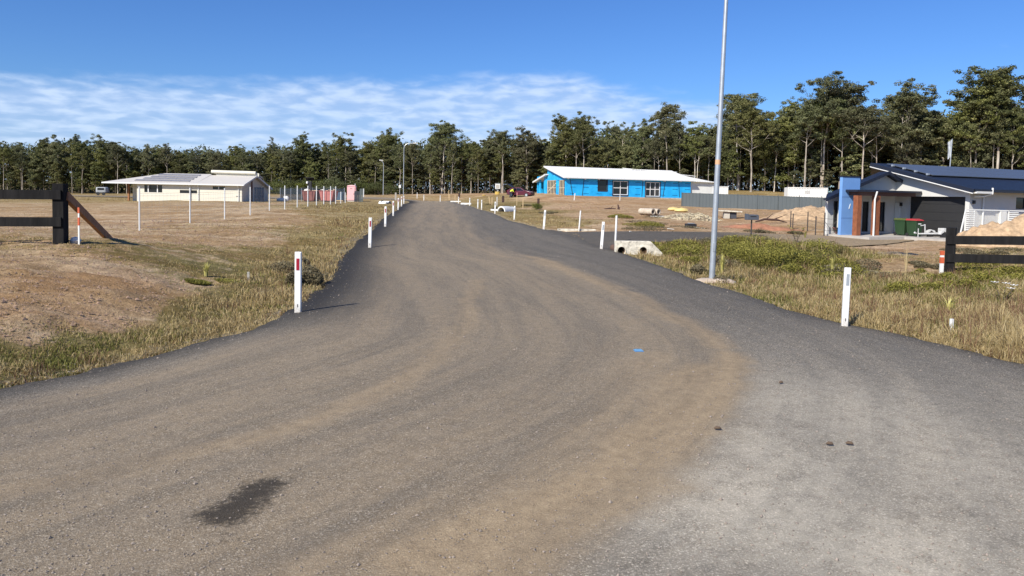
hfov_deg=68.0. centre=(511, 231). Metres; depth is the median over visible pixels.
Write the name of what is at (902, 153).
gum tree
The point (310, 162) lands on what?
gum tree
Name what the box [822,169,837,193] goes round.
sapling
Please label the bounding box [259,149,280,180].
sapling
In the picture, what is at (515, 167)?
gum tree
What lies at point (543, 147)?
sapling
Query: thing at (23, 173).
sapling
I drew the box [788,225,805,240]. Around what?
broadleaf plant
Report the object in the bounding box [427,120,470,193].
gum tree
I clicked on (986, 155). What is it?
gum tree
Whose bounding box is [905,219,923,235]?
wheelie bin
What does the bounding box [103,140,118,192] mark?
gum tree
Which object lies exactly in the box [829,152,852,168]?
sapling
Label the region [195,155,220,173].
sapling
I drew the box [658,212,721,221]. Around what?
rubble heap
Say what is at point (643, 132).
gum tree
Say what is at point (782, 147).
gum tree
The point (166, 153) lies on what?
gum tree
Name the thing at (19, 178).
gum tree
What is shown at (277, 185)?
bush
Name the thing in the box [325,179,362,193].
bush
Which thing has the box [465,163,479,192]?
sapling
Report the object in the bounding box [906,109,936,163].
gum tree
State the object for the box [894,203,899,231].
side door
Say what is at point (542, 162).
sapling
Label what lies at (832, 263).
grass tussock
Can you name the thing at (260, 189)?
window
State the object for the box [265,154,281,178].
sapling
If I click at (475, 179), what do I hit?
sapling
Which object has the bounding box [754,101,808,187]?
gum tree
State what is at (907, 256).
grass tussock
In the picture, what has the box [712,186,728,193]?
shed
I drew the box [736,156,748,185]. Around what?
sapling
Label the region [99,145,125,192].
gum tree
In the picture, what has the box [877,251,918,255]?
spoil heap
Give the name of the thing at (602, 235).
guide post
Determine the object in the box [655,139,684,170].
sapling
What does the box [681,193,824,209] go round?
steel fence
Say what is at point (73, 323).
soil clods
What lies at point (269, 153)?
gum tree
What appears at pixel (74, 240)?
rubbish
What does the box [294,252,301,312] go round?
guide post
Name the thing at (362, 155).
gum tree
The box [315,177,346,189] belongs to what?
bush
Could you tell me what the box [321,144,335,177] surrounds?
gum tree
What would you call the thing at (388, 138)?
gum tree
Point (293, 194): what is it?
panel fence
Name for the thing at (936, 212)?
garage door
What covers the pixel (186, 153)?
gum tree
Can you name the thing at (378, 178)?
gum tree
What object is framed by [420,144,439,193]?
gum tree
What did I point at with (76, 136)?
gum tree
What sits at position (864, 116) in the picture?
gum tree
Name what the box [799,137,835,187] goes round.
sapling
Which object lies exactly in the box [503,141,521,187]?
gum tree
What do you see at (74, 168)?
gum tree
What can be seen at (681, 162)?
sapling
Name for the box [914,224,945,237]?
boat trailer
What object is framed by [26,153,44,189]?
gum tree
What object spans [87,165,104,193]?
sapling
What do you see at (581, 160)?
sapling
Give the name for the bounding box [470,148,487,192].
gum tree
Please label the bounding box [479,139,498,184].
gum tree
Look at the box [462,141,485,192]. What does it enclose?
gum tree
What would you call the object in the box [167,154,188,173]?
gum tree
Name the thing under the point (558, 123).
gum tree
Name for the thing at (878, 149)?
gum tree
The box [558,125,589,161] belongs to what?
gum tree
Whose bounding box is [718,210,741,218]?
slab table
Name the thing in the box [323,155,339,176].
sapling
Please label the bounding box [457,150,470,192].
gum tree
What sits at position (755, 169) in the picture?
sapling
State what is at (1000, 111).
gum tree
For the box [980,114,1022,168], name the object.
gum tree
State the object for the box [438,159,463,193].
sapling
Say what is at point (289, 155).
gum tree
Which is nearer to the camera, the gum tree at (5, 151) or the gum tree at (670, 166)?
the gum tree at (670, 166)
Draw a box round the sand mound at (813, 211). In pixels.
[759,205,824,220]
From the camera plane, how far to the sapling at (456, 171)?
173.81 m
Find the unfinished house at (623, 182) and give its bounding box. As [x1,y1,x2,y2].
[533,166,713,199]
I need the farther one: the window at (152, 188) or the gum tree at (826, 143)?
the gum tree at (826, 143)
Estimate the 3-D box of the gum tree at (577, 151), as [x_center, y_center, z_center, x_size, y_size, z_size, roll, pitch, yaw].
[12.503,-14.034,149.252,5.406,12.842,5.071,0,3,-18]
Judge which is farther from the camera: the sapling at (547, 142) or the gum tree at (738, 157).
the sapling at (547, 142)
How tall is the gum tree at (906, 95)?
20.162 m
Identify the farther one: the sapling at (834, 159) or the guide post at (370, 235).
the sapling at (834, 159)
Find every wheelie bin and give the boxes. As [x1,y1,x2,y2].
[893,218,907,234]
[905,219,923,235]
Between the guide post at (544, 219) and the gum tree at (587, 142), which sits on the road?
the guide post at (544, 219)
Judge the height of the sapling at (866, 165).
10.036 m
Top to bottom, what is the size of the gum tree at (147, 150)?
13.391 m
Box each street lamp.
[379,160,383,194]
[403,143,417,195]
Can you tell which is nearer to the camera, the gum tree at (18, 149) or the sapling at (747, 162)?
the sapling at (747, 162)
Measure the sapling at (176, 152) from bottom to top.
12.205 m
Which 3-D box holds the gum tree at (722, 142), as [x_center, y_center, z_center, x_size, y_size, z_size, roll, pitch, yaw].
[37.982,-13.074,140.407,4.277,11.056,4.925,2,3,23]
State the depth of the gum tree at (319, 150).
199.26 m
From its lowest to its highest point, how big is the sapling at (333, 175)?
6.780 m
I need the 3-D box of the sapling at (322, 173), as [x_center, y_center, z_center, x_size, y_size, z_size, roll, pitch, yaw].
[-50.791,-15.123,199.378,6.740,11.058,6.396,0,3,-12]
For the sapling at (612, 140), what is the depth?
157.16 m
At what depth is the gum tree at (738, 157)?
143.67 m
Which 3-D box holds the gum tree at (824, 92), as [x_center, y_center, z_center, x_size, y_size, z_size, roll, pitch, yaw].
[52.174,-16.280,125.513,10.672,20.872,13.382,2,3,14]
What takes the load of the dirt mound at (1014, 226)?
on the ground at (118, 213)
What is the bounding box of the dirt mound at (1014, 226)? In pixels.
[956,214,1023,247]
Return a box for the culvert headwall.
[610,240,662,255]
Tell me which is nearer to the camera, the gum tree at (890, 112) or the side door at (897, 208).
the side door at (897, 208)
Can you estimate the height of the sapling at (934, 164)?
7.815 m
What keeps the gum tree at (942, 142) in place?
on the ground at (118, 213)
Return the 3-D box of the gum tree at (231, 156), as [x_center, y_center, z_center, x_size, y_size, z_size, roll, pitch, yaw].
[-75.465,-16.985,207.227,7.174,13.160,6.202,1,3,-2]
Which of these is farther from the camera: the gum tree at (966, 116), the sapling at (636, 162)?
the sapling at (636, 162)
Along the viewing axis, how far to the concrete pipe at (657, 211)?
65.77 m
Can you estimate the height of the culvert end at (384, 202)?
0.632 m
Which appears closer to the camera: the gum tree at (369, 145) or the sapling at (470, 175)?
the sapling at (470, 175)
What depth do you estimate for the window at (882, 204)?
48.02 m
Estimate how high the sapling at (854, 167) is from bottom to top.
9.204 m
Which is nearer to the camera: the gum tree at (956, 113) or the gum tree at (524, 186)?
the gum tree at (956, 113)
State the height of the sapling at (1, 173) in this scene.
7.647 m
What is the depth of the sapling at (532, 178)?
164.58 m
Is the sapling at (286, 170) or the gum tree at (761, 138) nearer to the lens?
the gum tree at (761, 138)
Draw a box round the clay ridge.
[720,223,801,230]
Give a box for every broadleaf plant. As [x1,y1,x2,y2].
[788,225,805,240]
[991,281,1015,300]
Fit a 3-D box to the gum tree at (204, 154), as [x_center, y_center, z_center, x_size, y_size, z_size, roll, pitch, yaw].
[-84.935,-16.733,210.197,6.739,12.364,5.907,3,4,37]
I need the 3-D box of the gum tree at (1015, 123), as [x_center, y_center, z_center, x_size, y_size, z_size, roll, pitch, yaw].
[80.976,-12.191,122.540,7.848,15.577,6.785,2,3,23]
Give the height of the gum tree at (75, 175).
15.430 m
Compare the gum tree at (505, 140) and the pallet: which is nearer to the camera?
the pallet
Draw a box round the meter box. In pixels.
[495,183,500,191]
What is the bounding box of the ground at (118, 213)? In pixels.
[0,182,1023,388]
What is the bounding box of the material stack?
[336,192,343,200]
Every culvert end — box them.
[378,200,390,203]
[491,206,515,211]
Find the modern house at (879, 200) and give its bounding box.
[823,163,1023,240]
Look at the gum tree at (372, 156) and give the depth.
188.38 m
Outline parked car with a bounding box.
[506,184,534,196]
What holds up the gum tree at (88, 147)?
on the ground at (118, 213)
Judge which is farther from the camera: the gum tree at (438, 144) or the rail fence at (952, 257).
the gum tree at (438, 144)
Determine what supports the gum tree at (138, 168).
on the ground at (118, 213)
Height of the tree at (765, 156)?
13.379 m
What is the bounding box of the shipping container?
[784,187,827,197]
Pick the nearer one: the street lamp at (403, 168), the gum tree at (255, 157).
the street lamp at (403, 168)
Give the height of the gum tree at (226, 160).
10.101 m
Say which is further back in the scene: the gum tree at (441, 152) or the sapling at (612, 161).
the gum tree at (441, 152)
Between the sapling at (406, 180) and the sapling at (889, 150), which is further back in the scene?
the sapling at (406, 180)
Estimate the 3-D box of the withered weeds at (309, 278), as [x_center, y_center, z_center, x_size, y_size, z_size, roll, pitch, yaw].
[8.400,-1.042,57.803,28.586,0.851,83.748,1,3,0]
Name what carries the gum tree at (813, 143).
on the ground at (118, 213)
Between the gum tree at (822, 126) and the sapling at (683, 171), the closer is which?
the gum tree at (822, 126)
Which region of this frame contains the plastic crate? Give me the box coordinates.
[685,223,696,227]
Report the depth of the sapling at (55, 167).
200.99 m
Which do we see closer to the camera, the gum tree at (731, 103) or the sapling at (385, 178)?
the gum tree at (731, 103)
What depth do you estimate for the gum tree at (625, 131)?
153.49 m
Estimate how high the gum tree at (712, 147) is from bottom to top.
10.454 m
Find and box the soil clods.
[0,203,990,345]
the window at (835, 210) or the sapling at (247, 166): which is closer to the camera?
the window at (835, 210)
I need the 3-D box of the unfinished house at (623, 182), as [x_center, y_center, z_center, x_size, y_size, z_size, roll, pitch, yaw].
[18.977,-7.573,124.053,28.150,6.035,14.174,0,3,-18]
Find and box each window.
[144,185,161,191]
[180,190,196,192]
[254,187,263,200]
[598,180,606,189]
[613,181,627,194]
[645,182,659,196]
[833,201,837,227]
[862,202,868,231]
[879,202,884,230]
[1016,197,1023,208]
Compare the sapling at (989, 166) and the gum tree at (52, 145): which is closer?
the sapling at (989, 166)
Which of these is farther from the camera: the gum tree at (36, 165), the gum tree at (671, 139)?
the gum tree at (36, 165)
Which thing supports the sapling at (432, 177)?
on the ground at (118, 213)
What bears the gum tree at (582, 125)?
on the ground at (118, 213)
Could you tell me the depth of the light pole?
19.05 m
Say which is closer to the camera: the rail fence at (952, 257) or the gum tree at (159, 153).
the rail fence at (952, 257)
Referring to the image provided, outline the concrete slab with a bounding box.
[557,229,595,231]
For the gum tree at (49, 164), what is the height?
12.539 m
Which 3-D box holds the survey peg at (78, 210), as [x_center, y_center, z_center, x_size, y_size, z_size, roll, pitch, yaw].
[-9.817,-0.038,17.205,0.041,1.025,0.027,1,3,0]
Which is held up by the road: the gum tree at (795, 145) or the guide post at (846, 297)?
the guide post at (846, 297)
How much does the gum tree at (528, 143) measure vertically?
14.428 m
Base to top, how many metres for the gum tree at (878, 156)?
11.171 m
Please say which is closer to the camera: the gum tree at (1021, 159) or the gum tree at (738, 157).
the gum tree at (1021, 159)
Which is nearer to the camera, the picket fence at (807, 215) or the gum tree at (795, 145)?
the picket fence at (807, 215)
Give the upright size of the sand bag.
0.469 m
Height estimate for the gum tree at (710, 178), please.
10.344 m
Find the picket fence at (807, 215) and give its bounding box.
[790,211,836,235]
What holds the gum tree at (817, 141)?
on the ground at (118, 213)
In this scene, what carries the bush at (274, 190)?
on the ground at (118, 213)
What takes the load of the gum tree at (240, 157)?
on the ground at (118, 213)
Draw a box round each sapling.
[0,167,14,189]
[0,169,12,183]
[5,171,14,188]
[10,155,29,176]
[24,160,46,189]
[49,161,64,183]
[61,175,72,185]
[75,178,82,187]
[85,161,98,192]
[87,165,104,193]
[105,152,130,192]
[105,177,114,187]
[121,170,140,193]
[124,157,146,177]
[136,154,152,175]
[167,150,180,170]
[181,161,197,173]
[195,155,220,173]
[239,163,258,170]
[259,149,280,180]
[259,172,271,183]
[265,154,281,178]
[277,160,299,181]
[286,158,300,179]
[306,162,322,181]
[308,153,330,179]
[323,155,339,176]
[329,168,339,183]
[344,149,367,175]
[344,159,361,180]
[363,146,382,193]
[377,170,396,193]
[389,155,408,193]
[400,176,414,193]
[411,163,434,193]
[414,170,425,193]
[417,178,422,187]
[424,154,443,193]
[428,169,438,187]
[433,173,440,185]
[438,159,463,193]
[451,168,462,183]
[456,162,468,192]
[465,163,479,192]
[466,168,480,192]
[474,159,493,188]
[491,167,505,182]
[511,158,530,186]
[527,138,550,176]
[527,167,535,190]
[531,151,549,176]
[538,148,568,175]
[541,141,564,166]
[559,145,579,166]
[570,144,590,163]
[577,151,592,166]
[586,149,605,167]
[604,155,624,168]
[606,134,618,161]
[629,145,647,168]
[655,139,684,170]
[673,153,690,174]
[679,168,688,174]
[684,152,701,176]
[687,145,712,176]
[701,126,727,181]
[704,150,726,177]
[726,150,745,189]
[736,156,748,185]
[743,158,755,190]
[750,159,769,190]
[768,158,790,191]
[778,151,810,186]
[788,170,802,186]
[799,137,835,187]
[800,145,829,187]
[801,158,819,186]
[809,148,829,187]
[811,157,832,180]
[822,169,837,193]
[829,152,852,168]
[831,143,866,175]
[832,140,875,175]
[858,153,875,178]
[877,141,904,163]
[892,133,947,164]
[922,155,942,165]
[972,144,994,167]
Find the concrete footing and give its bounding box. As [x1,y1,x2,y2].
[696,278,735,283]
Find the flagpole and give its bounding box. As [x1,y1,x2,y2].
[948,139,952,165]
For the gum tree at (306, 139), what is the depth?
199.13 m
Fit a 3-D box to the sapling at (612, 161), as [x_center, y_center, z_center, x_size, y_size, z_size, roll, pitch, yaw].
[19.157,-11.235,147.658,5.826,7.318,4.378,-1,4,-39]
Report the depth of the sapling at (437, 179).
190.57 m
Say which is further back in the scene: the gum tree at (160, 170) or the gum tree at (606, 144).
the gum tree at (160, 170)
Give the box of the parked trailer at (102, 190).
[96,187,108,194]
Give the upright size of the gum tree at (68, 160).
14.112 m
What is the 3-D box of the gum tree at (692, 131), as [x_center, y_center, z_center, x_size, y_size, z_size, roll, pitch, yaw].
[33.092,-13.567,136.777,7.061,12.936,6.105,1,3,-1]
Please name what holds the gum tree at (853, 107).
on the ground at (118, 213)
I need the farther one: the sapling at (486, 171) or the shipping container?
the sapling at (486, 171)
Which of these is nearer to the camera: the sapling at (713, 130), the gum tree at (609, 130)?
the sapling at (713, 130)
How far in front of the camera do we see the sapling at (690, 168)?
148.86 m
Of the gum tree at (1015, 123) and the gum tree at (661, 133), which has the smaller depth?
the gum tree at (1015, 123)
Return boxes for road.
[0,195,1023,575]
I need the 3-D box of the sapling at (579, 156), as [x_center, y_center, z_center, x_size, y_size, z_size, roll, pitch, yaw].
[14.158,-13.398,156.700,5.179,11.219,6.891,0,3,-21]
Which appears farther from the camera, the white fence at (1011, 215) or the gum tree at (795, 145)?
the gum tree at (795, 145)
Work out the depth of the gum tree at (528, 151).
161.84 m
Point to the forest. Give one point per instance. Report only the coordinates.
(480, 185)
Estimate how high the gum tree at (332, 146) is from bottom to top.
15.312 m
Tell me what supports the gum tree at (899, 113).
on the ground at (118, 213)
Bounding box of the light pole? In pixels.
[709,0,727,278]
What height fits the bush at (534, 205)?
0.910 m
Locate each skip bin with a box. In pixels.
[302,191,319,201]
[319,191,338,201]
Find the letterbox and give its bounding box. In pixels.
[745,214,758,235]
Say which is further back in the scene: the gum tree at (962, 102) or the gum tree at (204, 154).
the gum tree at (204, 154)
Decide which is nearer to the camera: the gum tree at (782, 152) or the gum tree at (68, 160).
the gum tree at (782, 152)
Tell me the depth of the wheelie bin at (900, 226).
45.66 m
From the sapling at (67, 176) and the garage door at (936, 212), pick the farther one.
the sapling at (67, 176)
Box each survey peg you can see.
[77,207,79,244]
[939,251,944,271]
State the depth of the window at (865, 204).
47.39 m
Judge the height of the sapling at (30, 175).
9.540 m
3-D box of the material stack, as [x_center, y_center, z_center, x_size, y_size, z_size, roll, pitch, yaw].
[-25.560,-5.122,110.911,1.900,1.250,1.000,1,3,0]
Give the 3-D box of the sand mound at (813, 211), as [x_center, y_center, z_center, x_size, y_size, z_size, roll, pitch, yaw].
[23.773,-1.394,61.011,8.500,1.493,5.000,1,3,0]
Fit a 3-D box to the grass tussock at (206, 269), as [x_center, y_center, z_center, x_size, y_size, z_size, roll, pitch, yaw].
[-6.346,0.791,15.758,0.237,0.376,0.263,1,3,0]
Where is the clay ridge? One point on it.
(762, 226)
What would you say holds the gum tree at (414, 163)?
on the ground at (118, 213)
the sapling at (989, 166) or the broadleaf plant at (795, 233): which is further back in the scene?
the sapling at (989, 166)
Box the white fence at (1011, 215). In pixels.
[960,209,1023,231]
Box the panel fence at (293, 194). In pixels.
[280,188,344,200]
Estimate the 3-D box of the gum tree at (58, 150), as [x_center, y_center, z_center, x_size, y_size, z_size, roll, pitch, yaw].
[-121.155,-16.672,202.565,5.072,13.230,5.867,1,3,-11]
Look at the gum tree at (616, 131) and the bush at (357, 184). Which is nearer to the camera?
the gum tree at (616, 131)
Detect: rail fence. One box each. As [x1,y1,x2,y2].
[0,184,112,244]
[944,227,1023,272]
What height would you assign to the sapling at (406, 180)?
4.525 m
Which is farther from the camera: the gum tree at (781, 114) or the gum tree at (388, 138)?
the gum tree at (388, 138)
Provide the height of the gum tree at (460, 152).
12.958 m
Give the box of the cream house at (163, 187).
[101,170,272,201]
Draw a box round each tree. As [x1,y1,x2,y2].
[0,146,14,189]
[0,147,14,189]
[6,145,22,188]
[9,142,29,189]
[9,152,37,189]
[13,150,32,189]
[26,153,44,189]
[28,137,49,189]
[29,145,49,189]
[33,134,68,189]
[39,148,72,186]
[47,145,67,182]
[62,141,79,193]
[62,144,74,179]
[65,138,94,193]
[66,134,81,191]
[70,148,88,173]
[72,153,89,189]
[85,146,96,192]
[86,133,111,186]
[89,148,113,193]
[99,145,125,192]
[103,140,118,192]
[105,142,130,193]
[115,144,137,193]
[128,150,144,186]
[130,146,142,169]
[133,144,159,174]
[145,150,167,174]
[153,147,167,166]
[156,143,173,165]
[167,151,188,172]
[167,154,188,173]
[183,153,197,171]
[188,150,202,171]
[194,149,214,171]
[205,150,227,174]
[210,149,226,167]
[221,156,236,170]
[225,146,246,170]
[229,144,245,163]
[234,150,253,170]
[237,154,247,170]
[246,152,267,172]
[250,153,264,179]
[256,137,281,172]
[262,152,274,181]
[263,144,281,162]
[264,149,290,172]
[273,147,288,167]
[282,147,298,167]
[291,131,309,156]
[291,134,315,181]
[302,157,319,186]
[306,143,328,182]
[313,140,329,176]
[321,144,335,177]
[322,139,339,178]
[326,132,360,180]
[329,141,345,169]
[332,144,357,184]
[342,150,357,182]
[355,146,378,170]
[356,141,379,184]
[366,149,381,179]
[373,127,404,188]
[376,149,394,191]
[377,148,399,188]
[391,141,411,193]
[396,153,414,193]
[400,140,421,193]
[401,142,421,193]
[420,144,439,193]
[421,147,442,191]
[425,137,452,193]
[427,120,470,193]
[432,123,457,193]
[435,143,450,193]
[444,136,460,193]
[449,140,471,193]
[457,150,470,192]
[458,141,479,192]
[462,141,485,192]
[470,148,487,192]
[479,138,504,192]
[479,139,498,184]
[481,141,515,192]
[481,144,496,192]
[485,129,517,192]
[493,144,511,192]
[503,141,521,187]
[509,145,525,187]
[510,125,540,188]
[516,148,539,189]
[519,150,536,187]
[528,138,543,192]
[542,144,556,165]
[549,113,586,166]
[549,121,573,162]
[550,136,570,163]
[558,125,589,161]
[561,129,588,166]
[567,111,602,166]
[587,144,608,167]
[595,120,625,145]
[598,135,616,163]
[598,138,616,167]
[607,124,623,153]
[609,127,634,161]
[609,138,636,168]
[626,119,657,168]
[636,136,656,169]
[643,141,674,169]
[644,129,667,169]
[646,102,687,169]
[650,120,672,144]
[653,129,676,169]
[659,129,691,176]
[664,122,698,170]
[674,149,696,174]
[676,121,712,175]
[685,133,710,178]
[696,153,713,180]
[698,133,715,180]
[706,132,724,185]
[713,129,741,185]
[714,93,765,189]
[722,95,765,189]
[723,132,747,189]
[724,98,782,191]
[726,116,750,190]
[738,133,764,190]
[743,134,764,158]
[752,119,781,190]
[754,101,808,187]
[759,109,776,190]
[768,122,793,191]
[772,105,788,191]
[772,107,802,190]
[784,131,812,186]
[786,96,799,186]
[788,104,832,186]
[794,70,857,187]
[795,122,834,186]
[795,130,827,176]
[803,97,851,187]
[804,95,836,187]
[814,135,834,187]
[818,80,887,188]
[820,92,875,161]
[820,137,851,189]
[826,95,864,171]
[833,102,908,178]
[838,123,861,172]
[855,137,885,179]
[856,125,883,162]
[862,104,894,162]
[867,77,941,162]
[869,115,894,161]
[876,102,927,120]
[889,100,920,159]
[891,114,927,164]
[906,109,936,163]
[914,99,968,166]
[924,134,946,158]
[926,117,960,164]
[942,75,1023,162]
[945,126,978,167]
[947,64,1023,168]
[949,109,971,156]
[950,91,1018,146]
[952,86,983,111]
[953,119,983,167]
[958,104,1015,168]
[971,97,1022,147]
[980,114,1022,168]
[986,109,1023,169]
[994,106,1023,169]
[1003,122,1023,169]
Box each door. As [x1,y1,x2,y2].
[251,181,252,201]
[348,187,354,199]
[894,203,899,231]
[910,196,964,235]
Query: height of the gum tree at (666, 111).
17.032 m
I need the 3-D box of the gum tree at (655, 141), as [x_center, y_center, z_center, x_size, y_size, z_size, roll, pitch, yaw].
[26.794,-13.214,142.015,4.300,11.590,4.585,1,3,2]
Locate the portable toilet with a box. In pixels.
[347,185,356,200]
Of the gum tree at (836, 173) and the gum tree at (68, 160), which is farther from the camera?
the gum tree at (68, 160)
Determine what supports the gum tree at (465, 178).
on the ground at (118, 213)
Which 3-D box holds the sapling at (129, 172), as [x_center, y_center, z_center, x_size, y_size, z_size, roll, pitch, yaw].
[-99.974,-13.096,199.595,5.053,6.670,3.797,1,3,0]
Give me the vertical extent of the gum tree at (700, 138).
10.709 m
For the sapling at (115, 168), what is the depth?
205.21 m
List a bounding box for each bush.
[264,178,291,193]
[270,179,302,193]
[281,178,305,188]
[292,179,324,188]
[303,179,330,188]
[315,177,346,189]
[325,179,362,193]
[337,180,371,193]
[351,178,381,194]
[362,181,394,194]
[372,181,405,194]
[532,202,542,209]
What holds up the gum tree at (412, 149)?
on the ground at (118, 213)
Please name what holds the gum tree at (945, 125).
on the ground at (118, 213)
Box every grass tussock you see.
[202,262,209,276]
[719,255,725,271]
[828,258,835,269]
[904,242,909,272]
[942,296,962,309]
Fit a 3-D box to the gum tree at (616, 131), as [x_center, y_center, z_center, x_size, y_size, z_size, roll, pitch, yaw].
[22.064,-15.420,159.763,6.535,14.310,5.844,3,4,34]
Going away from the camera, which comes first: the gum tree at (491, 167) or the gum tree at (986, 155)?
the gum tree at (986, 155)
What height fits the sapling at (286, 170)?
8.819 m
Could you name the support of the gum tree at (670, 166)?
on the ground at (118, 213)
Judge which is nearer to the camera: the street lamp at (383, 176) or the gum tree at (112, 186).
the street lamp at (383, 176)
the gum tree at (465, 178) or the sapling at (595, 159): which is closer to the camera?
the sapling at (595, 159)
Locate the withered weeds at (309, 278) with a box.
[267,203,1022,284]
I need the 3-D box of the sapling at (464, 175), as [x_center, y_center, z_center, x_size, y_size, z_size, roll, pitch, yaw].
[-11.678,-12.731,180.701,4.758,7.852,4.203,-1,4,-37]
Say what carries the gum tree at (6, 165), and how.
on the ground at (118, 213)
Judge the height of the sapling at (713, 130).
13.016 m
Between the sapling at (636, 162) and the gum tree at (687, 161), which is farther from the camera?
the gum tree at (687, 161)
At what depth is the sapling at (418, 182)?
176.51 m
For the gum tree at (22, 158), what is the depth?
202.49 m
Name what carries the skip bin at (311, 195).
on the ground at (118, 213)
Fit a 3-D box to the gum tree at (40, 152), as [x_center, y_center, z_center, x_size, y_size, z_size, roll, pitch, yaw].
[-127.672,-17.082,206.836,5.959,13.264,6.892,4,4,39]
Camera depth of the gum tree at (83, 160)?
200.01 m
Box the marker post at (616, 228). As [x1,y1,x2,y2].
[614,216,617,240]
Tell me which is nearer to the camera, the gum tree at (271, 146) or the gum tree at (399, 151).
the gum tree at (399, 151)
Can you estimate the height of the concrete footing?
0.204 m
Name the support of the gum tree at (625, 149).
on the ground at (118, 213)
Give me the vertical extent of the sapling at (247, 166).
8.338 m
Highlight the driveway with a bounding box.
[550,230,911,248]
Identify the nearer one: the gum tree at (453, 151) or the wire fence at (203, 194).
the wire fence at (203, 194)
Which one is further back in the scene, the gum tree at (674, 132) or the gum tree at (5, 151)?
the gum tree at (5, 151)
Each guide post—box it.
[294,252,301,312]
[368,218,371,247]
[384,206,386,226]
[543,210,545,229]
[600,222,604,248]
[841,267,850,326]
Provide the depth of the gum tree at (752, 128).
128.73 m
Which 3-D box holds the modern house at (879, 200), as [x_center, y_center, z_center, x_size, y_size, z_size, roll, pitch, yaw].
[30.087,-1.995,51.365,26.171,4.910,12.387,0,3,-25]
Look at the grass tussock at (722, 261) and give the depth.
21.68 m
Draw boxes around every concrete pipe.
[638,208,654,215]
[651,208,660,215]
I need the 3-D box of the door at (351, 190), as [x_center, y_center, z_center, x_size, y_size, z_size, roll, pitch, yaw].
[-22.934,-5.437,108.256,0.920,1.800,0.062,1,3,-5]
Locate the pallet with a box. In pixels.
[354,191,360,201]
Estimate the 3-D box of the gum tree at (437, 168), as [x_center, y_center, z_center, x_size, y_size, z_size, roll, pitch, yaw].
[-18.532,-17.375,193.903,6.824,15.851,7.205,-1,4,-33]
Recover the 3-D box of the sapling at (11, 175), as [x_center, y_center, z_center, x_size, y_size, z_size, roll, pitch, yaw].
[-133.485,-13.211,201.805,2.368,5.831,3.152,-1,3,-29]
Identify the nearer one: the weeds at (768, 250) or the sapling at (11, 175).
the weeds at (768, 250)
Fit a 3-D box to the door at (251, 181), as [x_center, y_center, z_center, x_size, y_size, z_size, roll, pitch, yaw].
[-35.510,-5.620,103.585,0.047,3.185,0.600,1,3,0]
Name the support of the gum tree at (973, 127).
on the ground at (118, 213)
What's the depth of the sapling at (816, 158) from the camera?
128.51 m
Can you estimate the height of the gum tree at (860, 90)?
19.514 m
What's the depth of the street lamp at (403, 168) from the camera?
139.57 m
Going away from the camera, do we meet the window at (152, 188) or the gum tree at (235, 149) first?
the window at (152, 188)
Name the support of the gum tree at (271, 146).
on the ground at (118, 213)
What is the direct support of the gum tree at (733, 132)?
on the ground at (118, 213)
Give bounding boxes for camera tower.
[305,177,313,190]
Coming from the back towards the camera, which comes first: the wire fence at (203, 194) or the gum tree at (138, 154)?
the gum tree at (138, 154)
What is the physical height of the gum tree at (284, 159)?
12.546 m
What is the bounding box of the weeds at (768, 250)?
[184,214,1023,293]
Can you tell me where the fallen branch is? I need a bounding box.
[755,214,786,222]
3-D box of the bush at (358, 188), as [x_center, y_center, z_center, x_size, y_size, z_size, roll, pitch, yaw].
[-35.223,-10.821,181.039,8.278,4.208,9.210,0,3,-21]
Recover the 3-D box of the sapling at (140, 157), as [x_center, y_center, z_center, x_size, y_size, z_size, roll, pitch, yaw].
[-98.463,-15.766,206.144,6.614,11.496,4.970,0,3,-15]
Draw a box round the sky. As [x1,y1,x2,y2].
[0,0,1023,191]
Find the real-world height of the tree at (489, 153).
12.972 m
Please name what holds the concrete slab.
on the driveway
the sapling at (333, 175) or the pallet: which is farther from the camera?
the sapling at (333, 175)
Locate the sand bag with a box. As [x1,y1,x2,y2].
[674,207,687,211]
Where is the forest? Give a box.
[0,97,1021,193]
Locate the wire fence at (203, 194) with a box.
[138,186,345,230]
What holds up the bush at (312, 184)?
on the ground at (118, 213)
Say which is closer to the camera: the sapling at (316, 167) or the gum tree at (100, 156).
the sapling at (316, 167)
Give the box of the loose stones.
[0,253,1023,575]
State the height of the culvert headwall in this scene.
0.650 m
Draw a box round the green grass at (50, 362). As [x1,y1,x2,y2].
[0,199,1023,388]
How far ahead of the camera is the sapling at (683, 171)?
138.17 m
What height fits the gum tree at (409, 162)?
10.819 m
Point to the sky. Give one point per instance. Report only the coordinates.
(185, 74)
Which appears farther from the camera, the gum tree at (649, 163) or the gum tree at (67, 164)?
the gum tree at (67, 164)
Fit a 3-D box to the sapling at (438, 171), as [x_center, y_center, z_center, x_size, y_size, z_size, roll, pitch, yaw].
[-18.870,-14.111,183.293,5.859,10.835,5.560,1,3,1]
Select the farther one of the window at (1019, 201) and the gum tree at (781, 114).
the gum tree at (781, 114)
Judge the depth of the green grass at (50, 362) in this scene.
15.52 m
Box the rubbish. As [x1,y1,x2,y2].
[70,237,80,243]
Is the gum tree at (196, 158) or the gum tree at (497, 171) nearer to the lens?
the gum tree at (497, 171)
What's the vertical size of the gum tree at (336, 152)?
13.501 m
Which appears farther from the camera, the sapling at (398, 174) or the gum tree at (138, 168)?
the gum tree at (138, 168)
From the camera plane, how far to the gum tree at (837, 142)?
124.65 m

